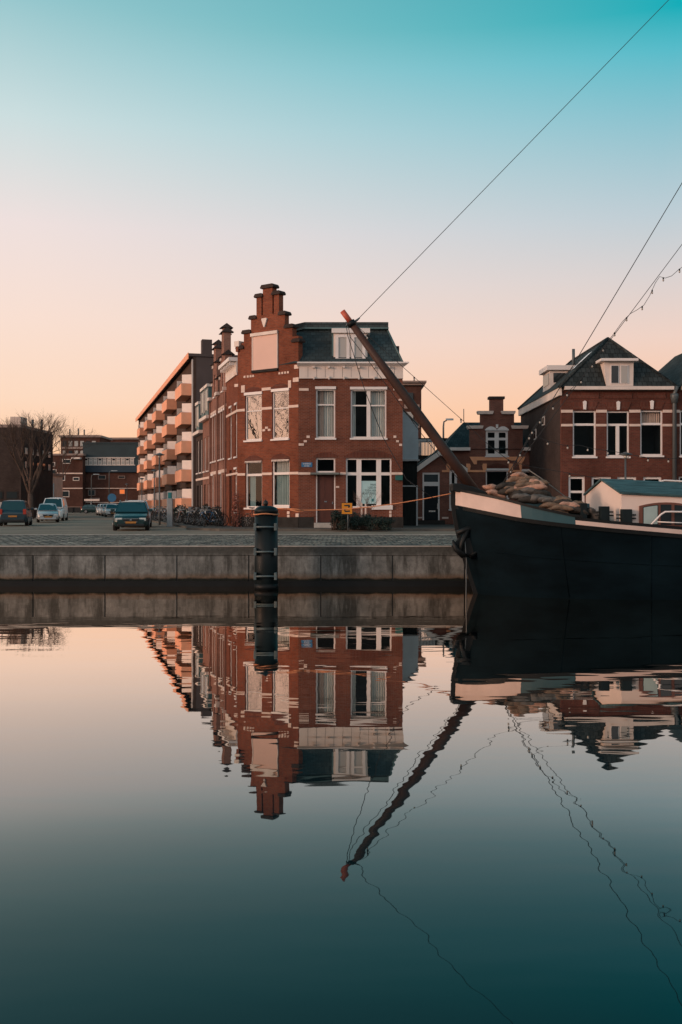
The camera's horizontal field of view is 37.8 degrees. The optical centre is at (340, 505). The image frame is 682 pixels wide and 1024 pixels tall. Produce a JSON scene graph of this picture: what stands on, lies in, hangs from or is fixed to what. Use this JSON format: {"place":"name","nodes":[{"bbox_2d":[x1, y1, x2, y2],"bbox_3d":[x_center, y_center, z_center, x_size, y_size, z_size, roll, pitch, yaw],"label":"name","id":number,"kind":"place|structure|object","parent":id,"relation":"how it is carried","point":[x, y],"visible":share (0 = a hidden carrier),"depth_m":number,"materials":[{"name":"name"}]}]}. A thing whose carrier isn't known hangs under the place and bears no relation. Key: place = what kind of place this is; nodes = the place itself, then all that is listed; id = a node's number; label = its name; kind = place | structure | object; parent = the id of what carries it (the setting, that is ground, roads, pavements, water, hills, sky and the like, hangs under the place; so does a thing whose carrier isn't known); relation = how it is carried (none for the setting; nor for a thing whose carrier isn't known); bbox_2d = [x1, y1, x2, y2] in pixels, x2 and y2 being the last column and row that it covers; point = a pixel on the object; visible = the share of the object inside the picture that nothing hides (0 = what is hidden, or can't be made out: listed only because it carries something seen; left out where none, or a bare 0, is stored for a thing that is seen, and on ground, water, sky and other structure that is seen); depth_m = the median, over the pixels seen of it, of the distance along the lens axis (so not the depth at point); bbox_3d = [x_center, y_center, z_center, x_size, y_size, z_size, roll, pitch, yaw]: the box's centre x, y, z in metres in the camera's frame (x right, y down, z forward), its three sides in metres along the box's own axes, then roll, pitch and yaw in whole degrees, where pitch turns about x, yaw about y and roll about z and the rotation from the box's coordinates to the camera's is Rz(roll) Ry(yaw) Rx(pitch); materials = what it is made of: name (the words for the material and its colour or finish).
{"place":"outdoors","nodes":[
{"label":"outdoors","id":0,"kind":"place"},
{"bbox_2d":[0,513,204,530],"bbox_3d":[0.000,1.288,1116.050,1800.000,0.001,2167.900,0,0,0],"label":"ground","id":1,"kind":"structure","parent":0,"point":[84,522],"depth_m":61.35,"materials":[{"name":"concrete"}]},
{"bbox_2d":[0,500,33,525],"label":"parked car","id":2,"kind":"object","parent":1,"relation":"on","point":[15,511],"visible":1,"depth_m":62.20,"materials":[{"name":"blue metal"}]},
{"bbox_2d":[0,417,52,517],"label":"brick building","id":3,"kind":"structure","parent":1,"relation":"on","point":[12,486],"depth_m":100.96,"materials":[{"name":"brown brick"}]},
{"bbox_2d":[6,491,17,498],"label":"window","id":4,"kind":"structure","parent":3,"relation":"in","point":[9,494],"depth_m":99.95,"materials":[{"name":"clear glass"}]},
{"bbox_2d":[0,409,72,518],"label":"bare tree","id":5,"kind":"object","parent":1,"relation":"on","point":[30,487],"visible":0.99,"depth_m":94.84,"materials":[{"name":"brown plant"}]},
{"bbox_2d":[34,503,60,521],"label":"parked car","id":6,"kind":"object","parent":1,"relation":"on","point":[47,511],"visible":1,"depth_m":75.80,"materials":[{"name":"silver metal"}]},
{"bbox_2d":[41,498,67,520],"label":"parked van","id":7,"kind":"object","parent":1,"relation":"on","point":[61,503],"visible":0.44,"depth_m":84.16,"materials":[{"name":"white metal"}]},
{"bbox_2d":[53,473,63,497],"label":"rendered house","id":8,"kind":"structure","parent":1,"relation":"on","point":[58,484],"depth_m":144.84,"materials":[{"name":"grey paint"}]},
{"bbox_2d":[53,454,87,506],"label":"brick building","id":9,"kind":"structure","parent":1,"relation":"on","point":[74,486],"depth_m":188.00,"materials":[{"name":"brown brick"}]},
{"bbox_2d":[39,417,102,477],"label":"bare tree","id":10,"kind":"object","parent":1,"relation":"on","point":[67,443],"visible":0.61,"depth_m":171.89,"materials":[{"name":"brown plant"}]},
{"bbox_2d":[68,507,95,512],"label":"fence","id":11,"kind":"object","parent":1,"relation":"on","point":[74,509],"visible":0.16,"depth_m":175.00,"materials":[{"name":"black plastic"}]},
{"bbox_2d":[59,428,112,453],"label":"apartment tower","id":12,"kind":"structure","parent":1,"relation":"on","point":[83,438],"depth_m":300.00,"materials":[{"name":"brown brick"}]},
{"bbox_2d":[81,505,96,512],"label":"parked car","id":13,"kind":"object","parent":1,"relation":"on","point":[87,508],"visible":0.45,"depth_m":164.10,"materials":[{"name":"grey metal"}]},
{"bbox_2d":[82,442,138,504],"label":"office building","id":14,"kind":"structure","parent":1,"relation":"on","point":[103,459],"depth_m":190.00,"materials":[{"name":"brown brick"}]},
{"bbox_2d":[109,437,138,441],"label":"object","id":15,"kind":"structure","parent":14,"relation":"attached to","point":[125,439],"depth_m":320.00,"materials":[{"name":"grey glass"}]},
{"bbox_2d":[103,504,117,516],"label":"parked car","id":16,"kind":"object","parent":1,"relation":"on","point":[107,509],"visible":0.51,"depth_m":112.98,"materials":[{"name":"grey metal"}]},
{"bbox_2d":[111,500,151,530],"bbox_3d":[-11.046,0.494,52.600,2.140,1.562,4.790,0,0,-10],"label":"parked car","id":17,"kind":"object","parent":1,"relation":"on","point":[131,513],"visible":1,"depth_m":51.00,"materials":[{"name":"teal metal"}]},
{"bbox_2d":[125,500,153,526],"bbox_3d":[-12.364,0.454,60.000,2.100,1.642,4.590,0,0,-12],"label":"parked car","id":18,"kind":"object","parent":1,"relation":"on","point":[145,501],"visible":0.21,"depth_m":59.44,"materials":[{"name":"silver metal"}]},
{"bbox_2d":[155,453,163,524],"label":"street lamp","id":19,"kind":"object","parent":1,"relation":"on","point":[159,455],"visible":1,"depth_m":65.95,"materials":[{"name":"grey metal"}]},
{"bbox_2d":[167,492,172,526],"bbox_3d":[-10.307,0.244,60.000,0.340,2.073,0.300,0,0,0],"label":"parking post","id":20,"kind":"object","parent":1,"relation":"on","point":[169,511],"visible":1,"depth_m":59.85,"materials":[{"name":"grey metal"}]},
{"bbox_2d":[173,505,186,521],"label":"bicycle","id":21,"kind":"object","parent":1,"relation":"on","point":[177,507],"visible":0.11,"depth_m":71.16,"materials":[{"name":"black metal"}]},
{"bbox_2d":[135,339,237,515],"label":"apartment building","id":22,"kind":"structure","parent":1,"relation":"on","point":[166,417],"depth_m":111.31,"materials":[{"name":"concrete"}]},
{"bbox_2d":[192,401,202,507],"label":"terrace house","id":23,"kind":"structure","parent":1,"relation":"on","point":[198,433],"depth_m":70.66,"materials":[{"name":"brown brick"}]},
{"bbox_2d":[198,383,211,505],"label":"terrace house","id":24,"kind":"structure","parent":1,"relation":"on","point":[206,391],"depth_m":67.30,"materials":[{"name":"pink brick"}]},
{"bbox_2d":[200,505,222,524],"bbox_3d":[-7.751,0.610,59.775,1.470,1.303,1.781,0,0,0],"label":"bicycle","id":25,"kind":"object","parent":1,"relation":"on","point":[212,515],"visible":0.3,"depth_m":59.53,"materials":[{"name":"black metal"}]},
{"bbox_2d":[207,339,221,508],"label":"terrace house","id":26,"kind":"structure","parent":1,"relation":"on","point":[217,350],"depth_m":64.10,"materials":[{"name":"red brick"}]},
{"bbox_2d":[215,323,234,524],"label":"terrace house","id":27,"kind":"structure","parent":1,"relation":"on","point":[226,331],"depth_m":60.78,"materials":[{"name":"brown brick"}]},
{"bbox_2d":[218,283,408,527],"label":"corner house","id":28,"kind":"structure","parent":1,"relation":"on","point":[296,396],"depth_m":52.82,"materials":[{"name":"brick"}]},
{"bbox_2d":[228,405,231,459],"bbox_3d":[-6.348,-4.195,57.468,0.240,3.090,0.900,0,0,-15],"label":"window","id":29,"kind":"structure","parent":28,"relation":"in","point":[230,407],"depth_m":57.79,"materials":[{"name":"white paint"}]},
{"bbox_2d":[243,391,261,441],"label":"window","id":30,"kind":"structure","parent":28,"relation":"in","point":[255,398],"depth_m":55.17,"materials":[{"name":"white glass"}]},
{"bbox_2d":[244,463,261,508],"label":"window","id":31,"kind":"structure","parent":28,"relation":"in","point":[253,474],"depth_m":54.77,"materials":[{"name":"white glass"}]},
{"bbox_2d":[270,388,288,440],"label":"window","id":32,"kind":"structure","parent":28,"relation":"in","point":[282,394],"depth_m":54.16,"materials":[{"name":"white glass"}]},
{"bbox_2d":[273,459,289,507],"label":"window","id":33,"kind":"structure","parent":28,"relation":"in","point":[282,467],"depth_m":53.47,"materials":[{"name":"white glass"}]},
{"bbox_2d":[315,386,335,439],"bbox_3d":[-0.812,-4.876,52.611,1.116,2.808,0.402,0,0,0],"label":"window","id":34,"kind":"structure","parent":28,"relation":"in","point":[325,395],"depth_m":52.76,"materials":[{"name":"white glass"}]},
{"bbox_2d":[317,475,333,521],"bbox_3d":[-0.810,-0.366,52.620,0.896,2.493,0.100,0,0,0],"label":"door","id":35,"kind":"structure","parent":28,"relation":"in","point":[325,483],"depth_m":52.62,"materials":[{"name":"brown wood"}]},
{"bbox_2d":[316,458,334,471],"bbox_3d":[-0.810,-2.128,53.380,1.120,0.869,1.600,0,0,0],"label":"window","id":36,"kind":"structure","parent":28,"relation":"in","point":[322,464],"depth_m":54.18,"materials":[{"name":"black glass"}]},
{"bbox_2d":[361,481,375,503],"bbox_3d":[1.476,-0.699,52.611,0.829,1.211,0.013,0,0,0],"label":"poster","id":37,"kind":"object","parent":28,"relation":"attached to","point":[365,485],"visible":0.89,"depth_m":52.61,"materials":[{"name":"paper"}]},
{"bbox_2d":[350,387,386,439],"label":"window","id":38,"kind":"structure","parent":28,"relation":"in","point":[364,426],"depth_m":52.77,"materials":[{"name":"white glass"}]},
{"bbox_2d":[346,458,390,507],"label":"window","id":39,"kind":"structure","parent":28,"relation":"in","point":[358,470],"depth_m":54.18,"materials":[{"name":"white paint"}]},
{"bbox_2d":[346,511,373,529],"bbox_3d":[0.945,0.725,49.629,1.536,1.032,1.301,0,0,0],"label":"bush","id":40,"kind":"object","parent":1,"relation":"on","point":[357,521],"visible":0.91,"depth_m":49.37,"materials":[{"name":"green plant"}]},
{"bbox_2d":[353,487,378,515],"bbox_3d":[1.309,0.108,50.299,1.876,2.198,1.348,0,0,-44],"label":"bare shrub","id":41,"kind":"object","parent":1,"relation":"on","point":[366,501],"visible":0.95,"depth_m":50.21,"materials":[{"name":"brown plant"}]},
{"bbox_2d":[403,485,417,525],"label":"garden gate","id":42,"kind":"structure","parent":1,"relation":"on","point":[410,510],"depth_m":58.00,"materials":[{"name":"brown wood"}]},
{"bbox_2d":[403,410,419,484],"bbox_3d":[4.085,-2.374,62.125,1.290,7.309,4.350,0,0,0],"label":"clad extension","id":43,"kind":"object","parent":1,"relation":"on","point":[410,446],"visible":0.52,"depth_m":60.18,"materials":[{"name":"grey metal"}]},
{"bbox_2d":[403,381,426,454],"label":"brick house","id":44,"kind":"structure","parent":1,"relation":"on","point":[413,388],"depth_m":150.00,"materials":[{"name":"brown brick"}]},
{"bbox_2d":[417,438,446,463],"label":"building","id":45,"kind":"structure","parent":1,"relation":"on","point":[421,457],"depth_m":68.01,"materials":[{"name":"grey metal"}]},
{"bbox_2d":[417,396,530,523],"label":"gabled house","id":46,"kind":"structure","parent":1,"relation":"on","point":[497,428],"depth_m":62.00,"materials":[{"name":"brick"}]},
{"bbox_2d":[424,486,437,519],"bbox_3d":[5.611,-0.165,62.090,0.879,2.106,0.120,0,0,0],"label":"door","id":47,"kind":"structure","parent":46,"relation":"in","point":[430,505],"depth_m":62.09,"materials":[{"name":"black wood"}]},
{"bbox_2d":[448,470,456,510],"bbox_3d":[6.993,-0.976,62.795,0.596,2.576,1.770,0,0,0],"label":"window","id":48,"kind":"structure","parent":46,"relation":"in","point":[452,478],"depth_m":62.08,"materials":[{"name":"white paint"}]},
{"bbox_2d":[485,468,508,498],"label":"window","id":49,"kind":"structure","parent":46,"relation":"in","point":[496,476],"depth_m":63.67,"materials":[{"name":"black glass"}]},
{"bbox_2d":[485,431,508,456],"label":"window","id":50,"kind":"structure","parent":46,"relation":"in","point":[496,434],"depth_m":62.08,"materials":[{"name":"white paint"}]},
{"bbox_2d":[517,337,678,502],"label":"brick house","id":51,"kind":"structure","parent":1,"relation":"on","point":[618,399],"depth_m":53.07,"materials":[{"name":"brown brick"}]},
{"bbox_2d":[569,476,584,502],"bbox_3d":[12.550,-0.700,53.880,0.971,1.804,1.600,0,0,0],"label":"window","id":52,"kind":"structure","parent":51,"relation":"in","point":[576,483],"depth_m":54.30,"materials":[{"name":"white paint"}]},
{"bbox_2d":[572,411,596,457],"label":"window","id":53,"kind":"structure","parent":51,"relation":"in","point":[584,422],"depth_m":54.68,"materials":[{"name":"black glass"}]},
{"bbox_2d":[592,477,610,484],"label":"window","id":54,"kind":"structure","parent":51,"relation":"in","point":[594,480],"depth_m":53.08,"materials":[{"name":"white paint"}]},
{"bbox_2d":[606,411,630,457],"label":"window","id":55,"kind":"structure","parent":51,"relation":"in","point":[614,418],"depth_m":54.44,"materials":[{"name":"white paint"}]},
{"bbox_2d":[640,410,663,456],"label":"window","id":56,"kind":"structure","parent":51,"relation":"in","point":[650,420],"depth_m":53.87,"materials":[{"name":"black glass"}]},
{"bbox_2d":[643,477,660,480],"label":"window","id":57,"kind":"structure","parent":51,"relation":"in","point":[644,478],"depth_m":53.08,"materials":[{"name":"white paint"}]},
{"bbox_2d":[619,452,631,479],"bbox_3d":[14.286,-0.711,50.000,0.680,3.983,0.680,0,0,0],"label":"street lamp","id":58,"kind":"object","parent":1,"relation":"on","point":[624,455],"visible":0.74,"depth_m":49.95,"materials":[{"name":"grey metal"}]},
{"bbox_2d":[658,353,681,479],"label":"brick house","id":59,"kind":"structure","parent":1,"relation":"on","point":[671,369],"depth_m":53.00,"materials":[{"name":"brown brick"}]},
{"bbox_2d":[679,410,681,457],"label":"window","id":60,"kind":"structure","parent":59,"relation":"in","point":[680,456],"depth_m":53.08,"materials":[{"name":"white paint"}]},
{"bbox_2d":[0,531,455,534],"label":"quay road","id":61,"kind":"structure","parent":0,"point":[224,532],"depth_m":47.45,"materials":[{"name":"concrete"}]},
{"bbox_2d":[0,534,455,534],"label":"kerb line","id":62,"kind":"object","parent":61,"relation":"on","point":[225,534],"visible":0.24,"depth_m":43.58,"materials":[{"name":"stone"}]},
{"bbox_2d":[330,510,350,530],"bbox_3d":[-0.032,0.695,49.192,1.126,1.064,1.402,0,0,0],"label":"bush","id":63,"kind":"object","parent":61,"relation":"on","point":[338,521],"visible":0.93,"depth_m":48.83,"materials":[{"name":"green plant"}]},
{"bbox_2d":[341,503,352,531],"bbox_3d":[0.285,0.567,48.425,0.550,1.425,0.121,0,0,0],"label":"warning sign","id":64,"kind":"object","parent":61,"relation":"on","point":[346,506],"visible":0.94,"depth_m":48.37,"materials":[{"name":"yellow metal"}]},
{"bbox_2d":[366,515,394,530],"bbox_3d":[1.997,0.849,49.203,1.339,0.774,1.503,0,0,24],"label":"bush","id":65,"kind":"object","parent":61,"relation":"on","point":[384,523],"visible":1,"depth_m":48.88,"materials":[{"name":"green plant"}]},
{"bbox_2d":[0,535,456,544],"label":"quay paving","id":66,"kind":"structure","parent":0,"point":[223,539],"depth_m":37.59,"materials":[{"name":"grey stone"}]},
{"bbox_2d":[152,517,454,530],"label":"pavement","id":67,"kind":"structure","parent":0,"point":[434,527],"depth_m":50.87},
{"bbox_2d":[188,507,217,525],"bbox_3d":[-8.097,0.633,58.338,1.786,1.076,0.567,0,-3,8],"label":"bicycle","id":68,"kind":"object","parent":67,"relation":"on","point":[202,518],"visible":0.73,"depth_m":58.34,"materials":[{"name":"black metal"}]},
{"bbox_2d":[194,509,222,525],"bbox_3d":[-7.505,0.671,56.238,1.657,0.998,0.526,0,0,0],"label":"bicycle","id":69,"kind":"object","parent":67,"relation":"on","point":[210,517],"visible":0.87,"depth_m":56.23,"materials":[{"name":"black metal"}]},
{"bbox_2d":[195,506,225,524],"bbox_3d":[-7.571,0.601,57.698,1.888,1.138,0.600,0,1,9],"label":"bicycle","id":70,"kind":"object","parent":67,"relation":"on","point":[208,516],"visible":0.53,"depth_m":57.70,"materials":[{"name":"black metal"}]},
{"bbox_2d":[199,506,228,526],"bbox_3d":[-7.089,0.609,55.619,1.863,1.122,0.592,0,-2,-35],"label":"bicycle","id":71,"kind":"object","parent":67,"relation":"on","point":[212,517],"visible":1,"depth_m":55.65,"materials":[{"name":"black metal"}]},
{"bbox_2d":[231,489,241,526],"bbox_3d":[-5.748,0.152,54.691,0.646,2.141,0.554,0,0,0],"label":"climbing plant","id":72,"kind":"object","parent":67,"relation":"on","point":[235,504],"visible":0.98,"depth_m":54.67,"materials":[{"name":"brown plant"}]},
{"bbox_2d":[242,506,259,526],"bbox_3d":[-4.609,0.611,53.592,1.872,1.128,0.594,0,-8,36],"label":"bicycle","id":73,"kind":"object","parent":67,"relation":"on","point":[249,516],"visible":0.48,"depth_m":53.81,"materials":[{"name":"black metal"}]},
{"bbox_2d":[0,587,681,1023],"bbox_3d":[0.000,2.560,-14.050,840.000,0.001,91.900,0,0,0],"label":"water","id":74,"kind":"structure","parent":0,"point":[348,805],"depth_m":8.44,"materials":[{"name":"teal liquid"}]},
{"bbox_2d":[0,545,470,586],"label":"quay wall","id":75,"kind":"structure","parent":74,"relation":"in","point":[226,566],"depth_m":31.60,"materials":[{"name":"concrete"}]},
{"bbox_2d":[254,506,277,589],"bbox_3d":[-2.288,1.680,30.420,0.744,3.360,0.804,0,0,0],"label":"mooring pile","id":76,"kind":"object","parent":74,"relation":"in","point":[266,552],"visible":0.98,"depth_m":30.13,"materials":[{"name":"black metal"}]},
{"bbox_2d":[253,493,450,514],"bbox_3d":[0.313,-0.062,29.603,6.284,0.711,0.813,0,0,18],"label":"mooring rope","id":77,"kind":"object","parent":76,"relation":"attached to","point":[291,509],"visible":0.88,"depth_m":29.75,"materials":[{"name":"fabric"}]},
{"bbox_2d":[340,0,681,599],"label":"barge","id":78,"kind":"object","parent":74,"relation":"on","point":[627,545],"visible":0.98,"depth_m":27.31,"materials":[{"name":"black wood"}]},
{"bbox_2d":[358,327,600,478],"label":"string lights","id":79,"kind":"object","parent":78,"relation":"hanging from","point":[414,378],"visible":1,"depth_m":28.94,"materials":[{"name":"plastic"}]},
{"bbox_2d":[485,489,506,498],"bbox_3d":[4.459,-0.338,28.611,0.575,0.200,0.454,20,-6,-11],"label":"sack","id":80,"kind":"object","parent":78,"relation":"on","point":[492,492],"visible":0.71,"depth_m":28.43,"materials":[{"name":"beige fabric"}]},
{"bbox_2d":[482,484,497,490],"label":"sack","id":81,"kind":"object","parent":80,"relation":"on","point":[488,487],"visible":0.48,"depth_m":28.77,"materials":[{"name":"beige fabric"}]},
{"bbox_2d":[517,496,537,503],"bbox_3d":[5.264,-0.160,28.105,0.607,0.238,0.452,3,-5,0],"label":"sack","id":82,"kind":"object","parent":78,"relation":"on","point":[525,499],"visible":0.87,"depth_m":27.92,"materials":[{"name":"beige fabric"}]},
{"bbox_2d":[573,506,589,515],"bbox_3d":[6.627,0.127,27.593,0.511,0.206,0.455,17,5,0],"label":"sack","id":83,"kind":"object","parent":78,"relation":"on","point":[577,509],"visible":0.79,"depth_m":27.41,"materials":[{"name":"beige fabric"}]},
{"bbox_2d":[587,507,598,518],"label":"sack","id":84,"kind":"object","parent":78,"relation":"on","point":[591,511],"visible":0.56,"depth_m":27.46,"materials":[{"name":"beige fabric"}]},
{"bbox_2d":[506,267,681,476],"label":"string lights","id":85,"kind":"object","parent":78,"relation":"hanging from","point":[566,394],"visible":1,"depth_m":28.94,"materials":[{"name":"plastic"}]},
{"bbox_2d":[531,422,675,462],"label":"string lights","id":86,"kind":"object","parent":78,"relation":"hanging from","point":[607,450],"visible":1,"depth_m":28.94,"materials":[{"name":"plastic"}]},
{"bbox_2d":[639,502,681,526],"bbox_3d":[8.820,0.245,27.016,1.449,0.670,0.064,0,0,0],"label":"boat cabin","id":87,"kind":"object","parent":78,"relation":"in","point":[648,513],"depth_m":26.99,"materials":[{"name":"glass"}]},
{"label":"sack","id":88,"kind":"object","parent":78,"relation":"on","visible":0},
{"bbox_2d":[541,496,555,502],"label":"sack","id":89,"kind":"object","parent":88,"relation":"on","point":[547,499],"visible":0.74,"depth_m":27.71,"materials":[{"name":"beige fabric"}]},
{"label":"sack","id":90,"kind":"object","parent":89,"relation":"on","visible":0},
{"bbox_2d":[530,494,544,501],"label":"sack","id":91,"kind":"object","parent":90,"relation":"on","point":[534,497],"visible":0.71,"depth_m":27.87,"materials":[{"name":"beige fabric"}]},
{"bbox_2d":[510,493,530,499],"bbox_3d":[5.145,-0.260,28.193,0.660,0.216,0.451,6,2,0],"label":"sack","id":92,"kind":"object","parent":91,"relation":"on","point":[517,496],"visible":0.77,"depth_m":28.02,"materials":[{"name":"beige fabric"}]},
{"bbox_2d":[497,487,515,494],"bbox_3d":[4.808,-0.406,28.491,0.681,0.252,0.450,3,3,11],"label":"sack","id":93,"kind":"object","parent":92,"relation":"on","point":[502,491],"visible":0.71,"depth_m":28.34,"materials":[{"name":"grey fabric"}]},
{"bbox_2d":[494,482,514,489],"bbox_3d":[4.729,-0.569,28.610,0.606,0.217,0.454,-6,-5,-6],"label":"sack","id":94,"kind":"object","parent":93,"relation":"on","point":[500,485],"visible":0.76,"depth_m":28.42,"materials":[{"name":"grey fabric"}]},
{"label":"sack","id":95,"kind":"object","parent":94,"relation":"on","visible":0},
{"bbox_2d":[506,476,523,481],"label":"sack","id":96,"kind":"object","parent":95,"relation":"on","point":[513,478],"visible":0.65,"depth_m":28.62,"materials":[{"name":"beige fabric"}]},
{"bbox_2d":[533,489,551,496],"bbox_3d":[5.683,-0.360,28.238,0.553,0.212,0.443,7,3,-11],"label":"sack","id":97,"kind":"object","parent":90,"relation":"on","point":[544,492],"visible":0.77,"depth_m":28.05,"materials":[{"name":"fabric"}]},
{"bbox_2d":[523,489,538,494],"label":"sack","id":98,"kind":"object","parent":97,"relation":"on","point":[530,493],"visible":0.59,"depth_m":28.14,"materials":[{"name":"grey fabric"}]},
{"bbox_2d":[526,484,547,489],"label":"sack","id":99,"kind":"object","parent":98,"relation":"on","point":[540,486],"visible":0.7,"depth_m":28.19,"materials":[{"name":"beige fabric"}]},
{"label":"sack","id":100,"kind":"object","parent":78,"relation":"on","visible":0},
{"bbox_2d":[551,504,573,511],"bbox_3d":[6.117,0.065,27.612,0.638,0.193,0.445,3,-4,3],"label":"sack","id":101,"kind":"object","parent":100,"relation":"on","point":[563,507],"visible":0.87,"depth_m":27.42,"materials":[{"name":"beige fabric"}]},
{"bbox_2d":[0,0,681,454],"label":"sky","id":102,"kind":"structure","parent":0,"point":[164,163],"materials":[{"name":"blue"}]},
{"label":"sack","id":103,"kind":"object","parent":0,"visible":0},
{"bbox_2d":[514,482,531,486],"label":"sack","id":104,"kind":"object","parent":103,"relation":"on","point":[521,484],"visible":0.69,"depth_m":28.32,"materials":[{"name":"beige fabric"}]},
{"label":"sack","id":105,"kind":"object","parent":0,"visible":0},
{"bbox_2d":[538,502,556,507],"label":"sack","id":106,"kind":"object","parent":105,"relation":"on","point":[543,505],"visible":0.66,"depth_m":27.63,"materials":[{"name":"beige fabric"}]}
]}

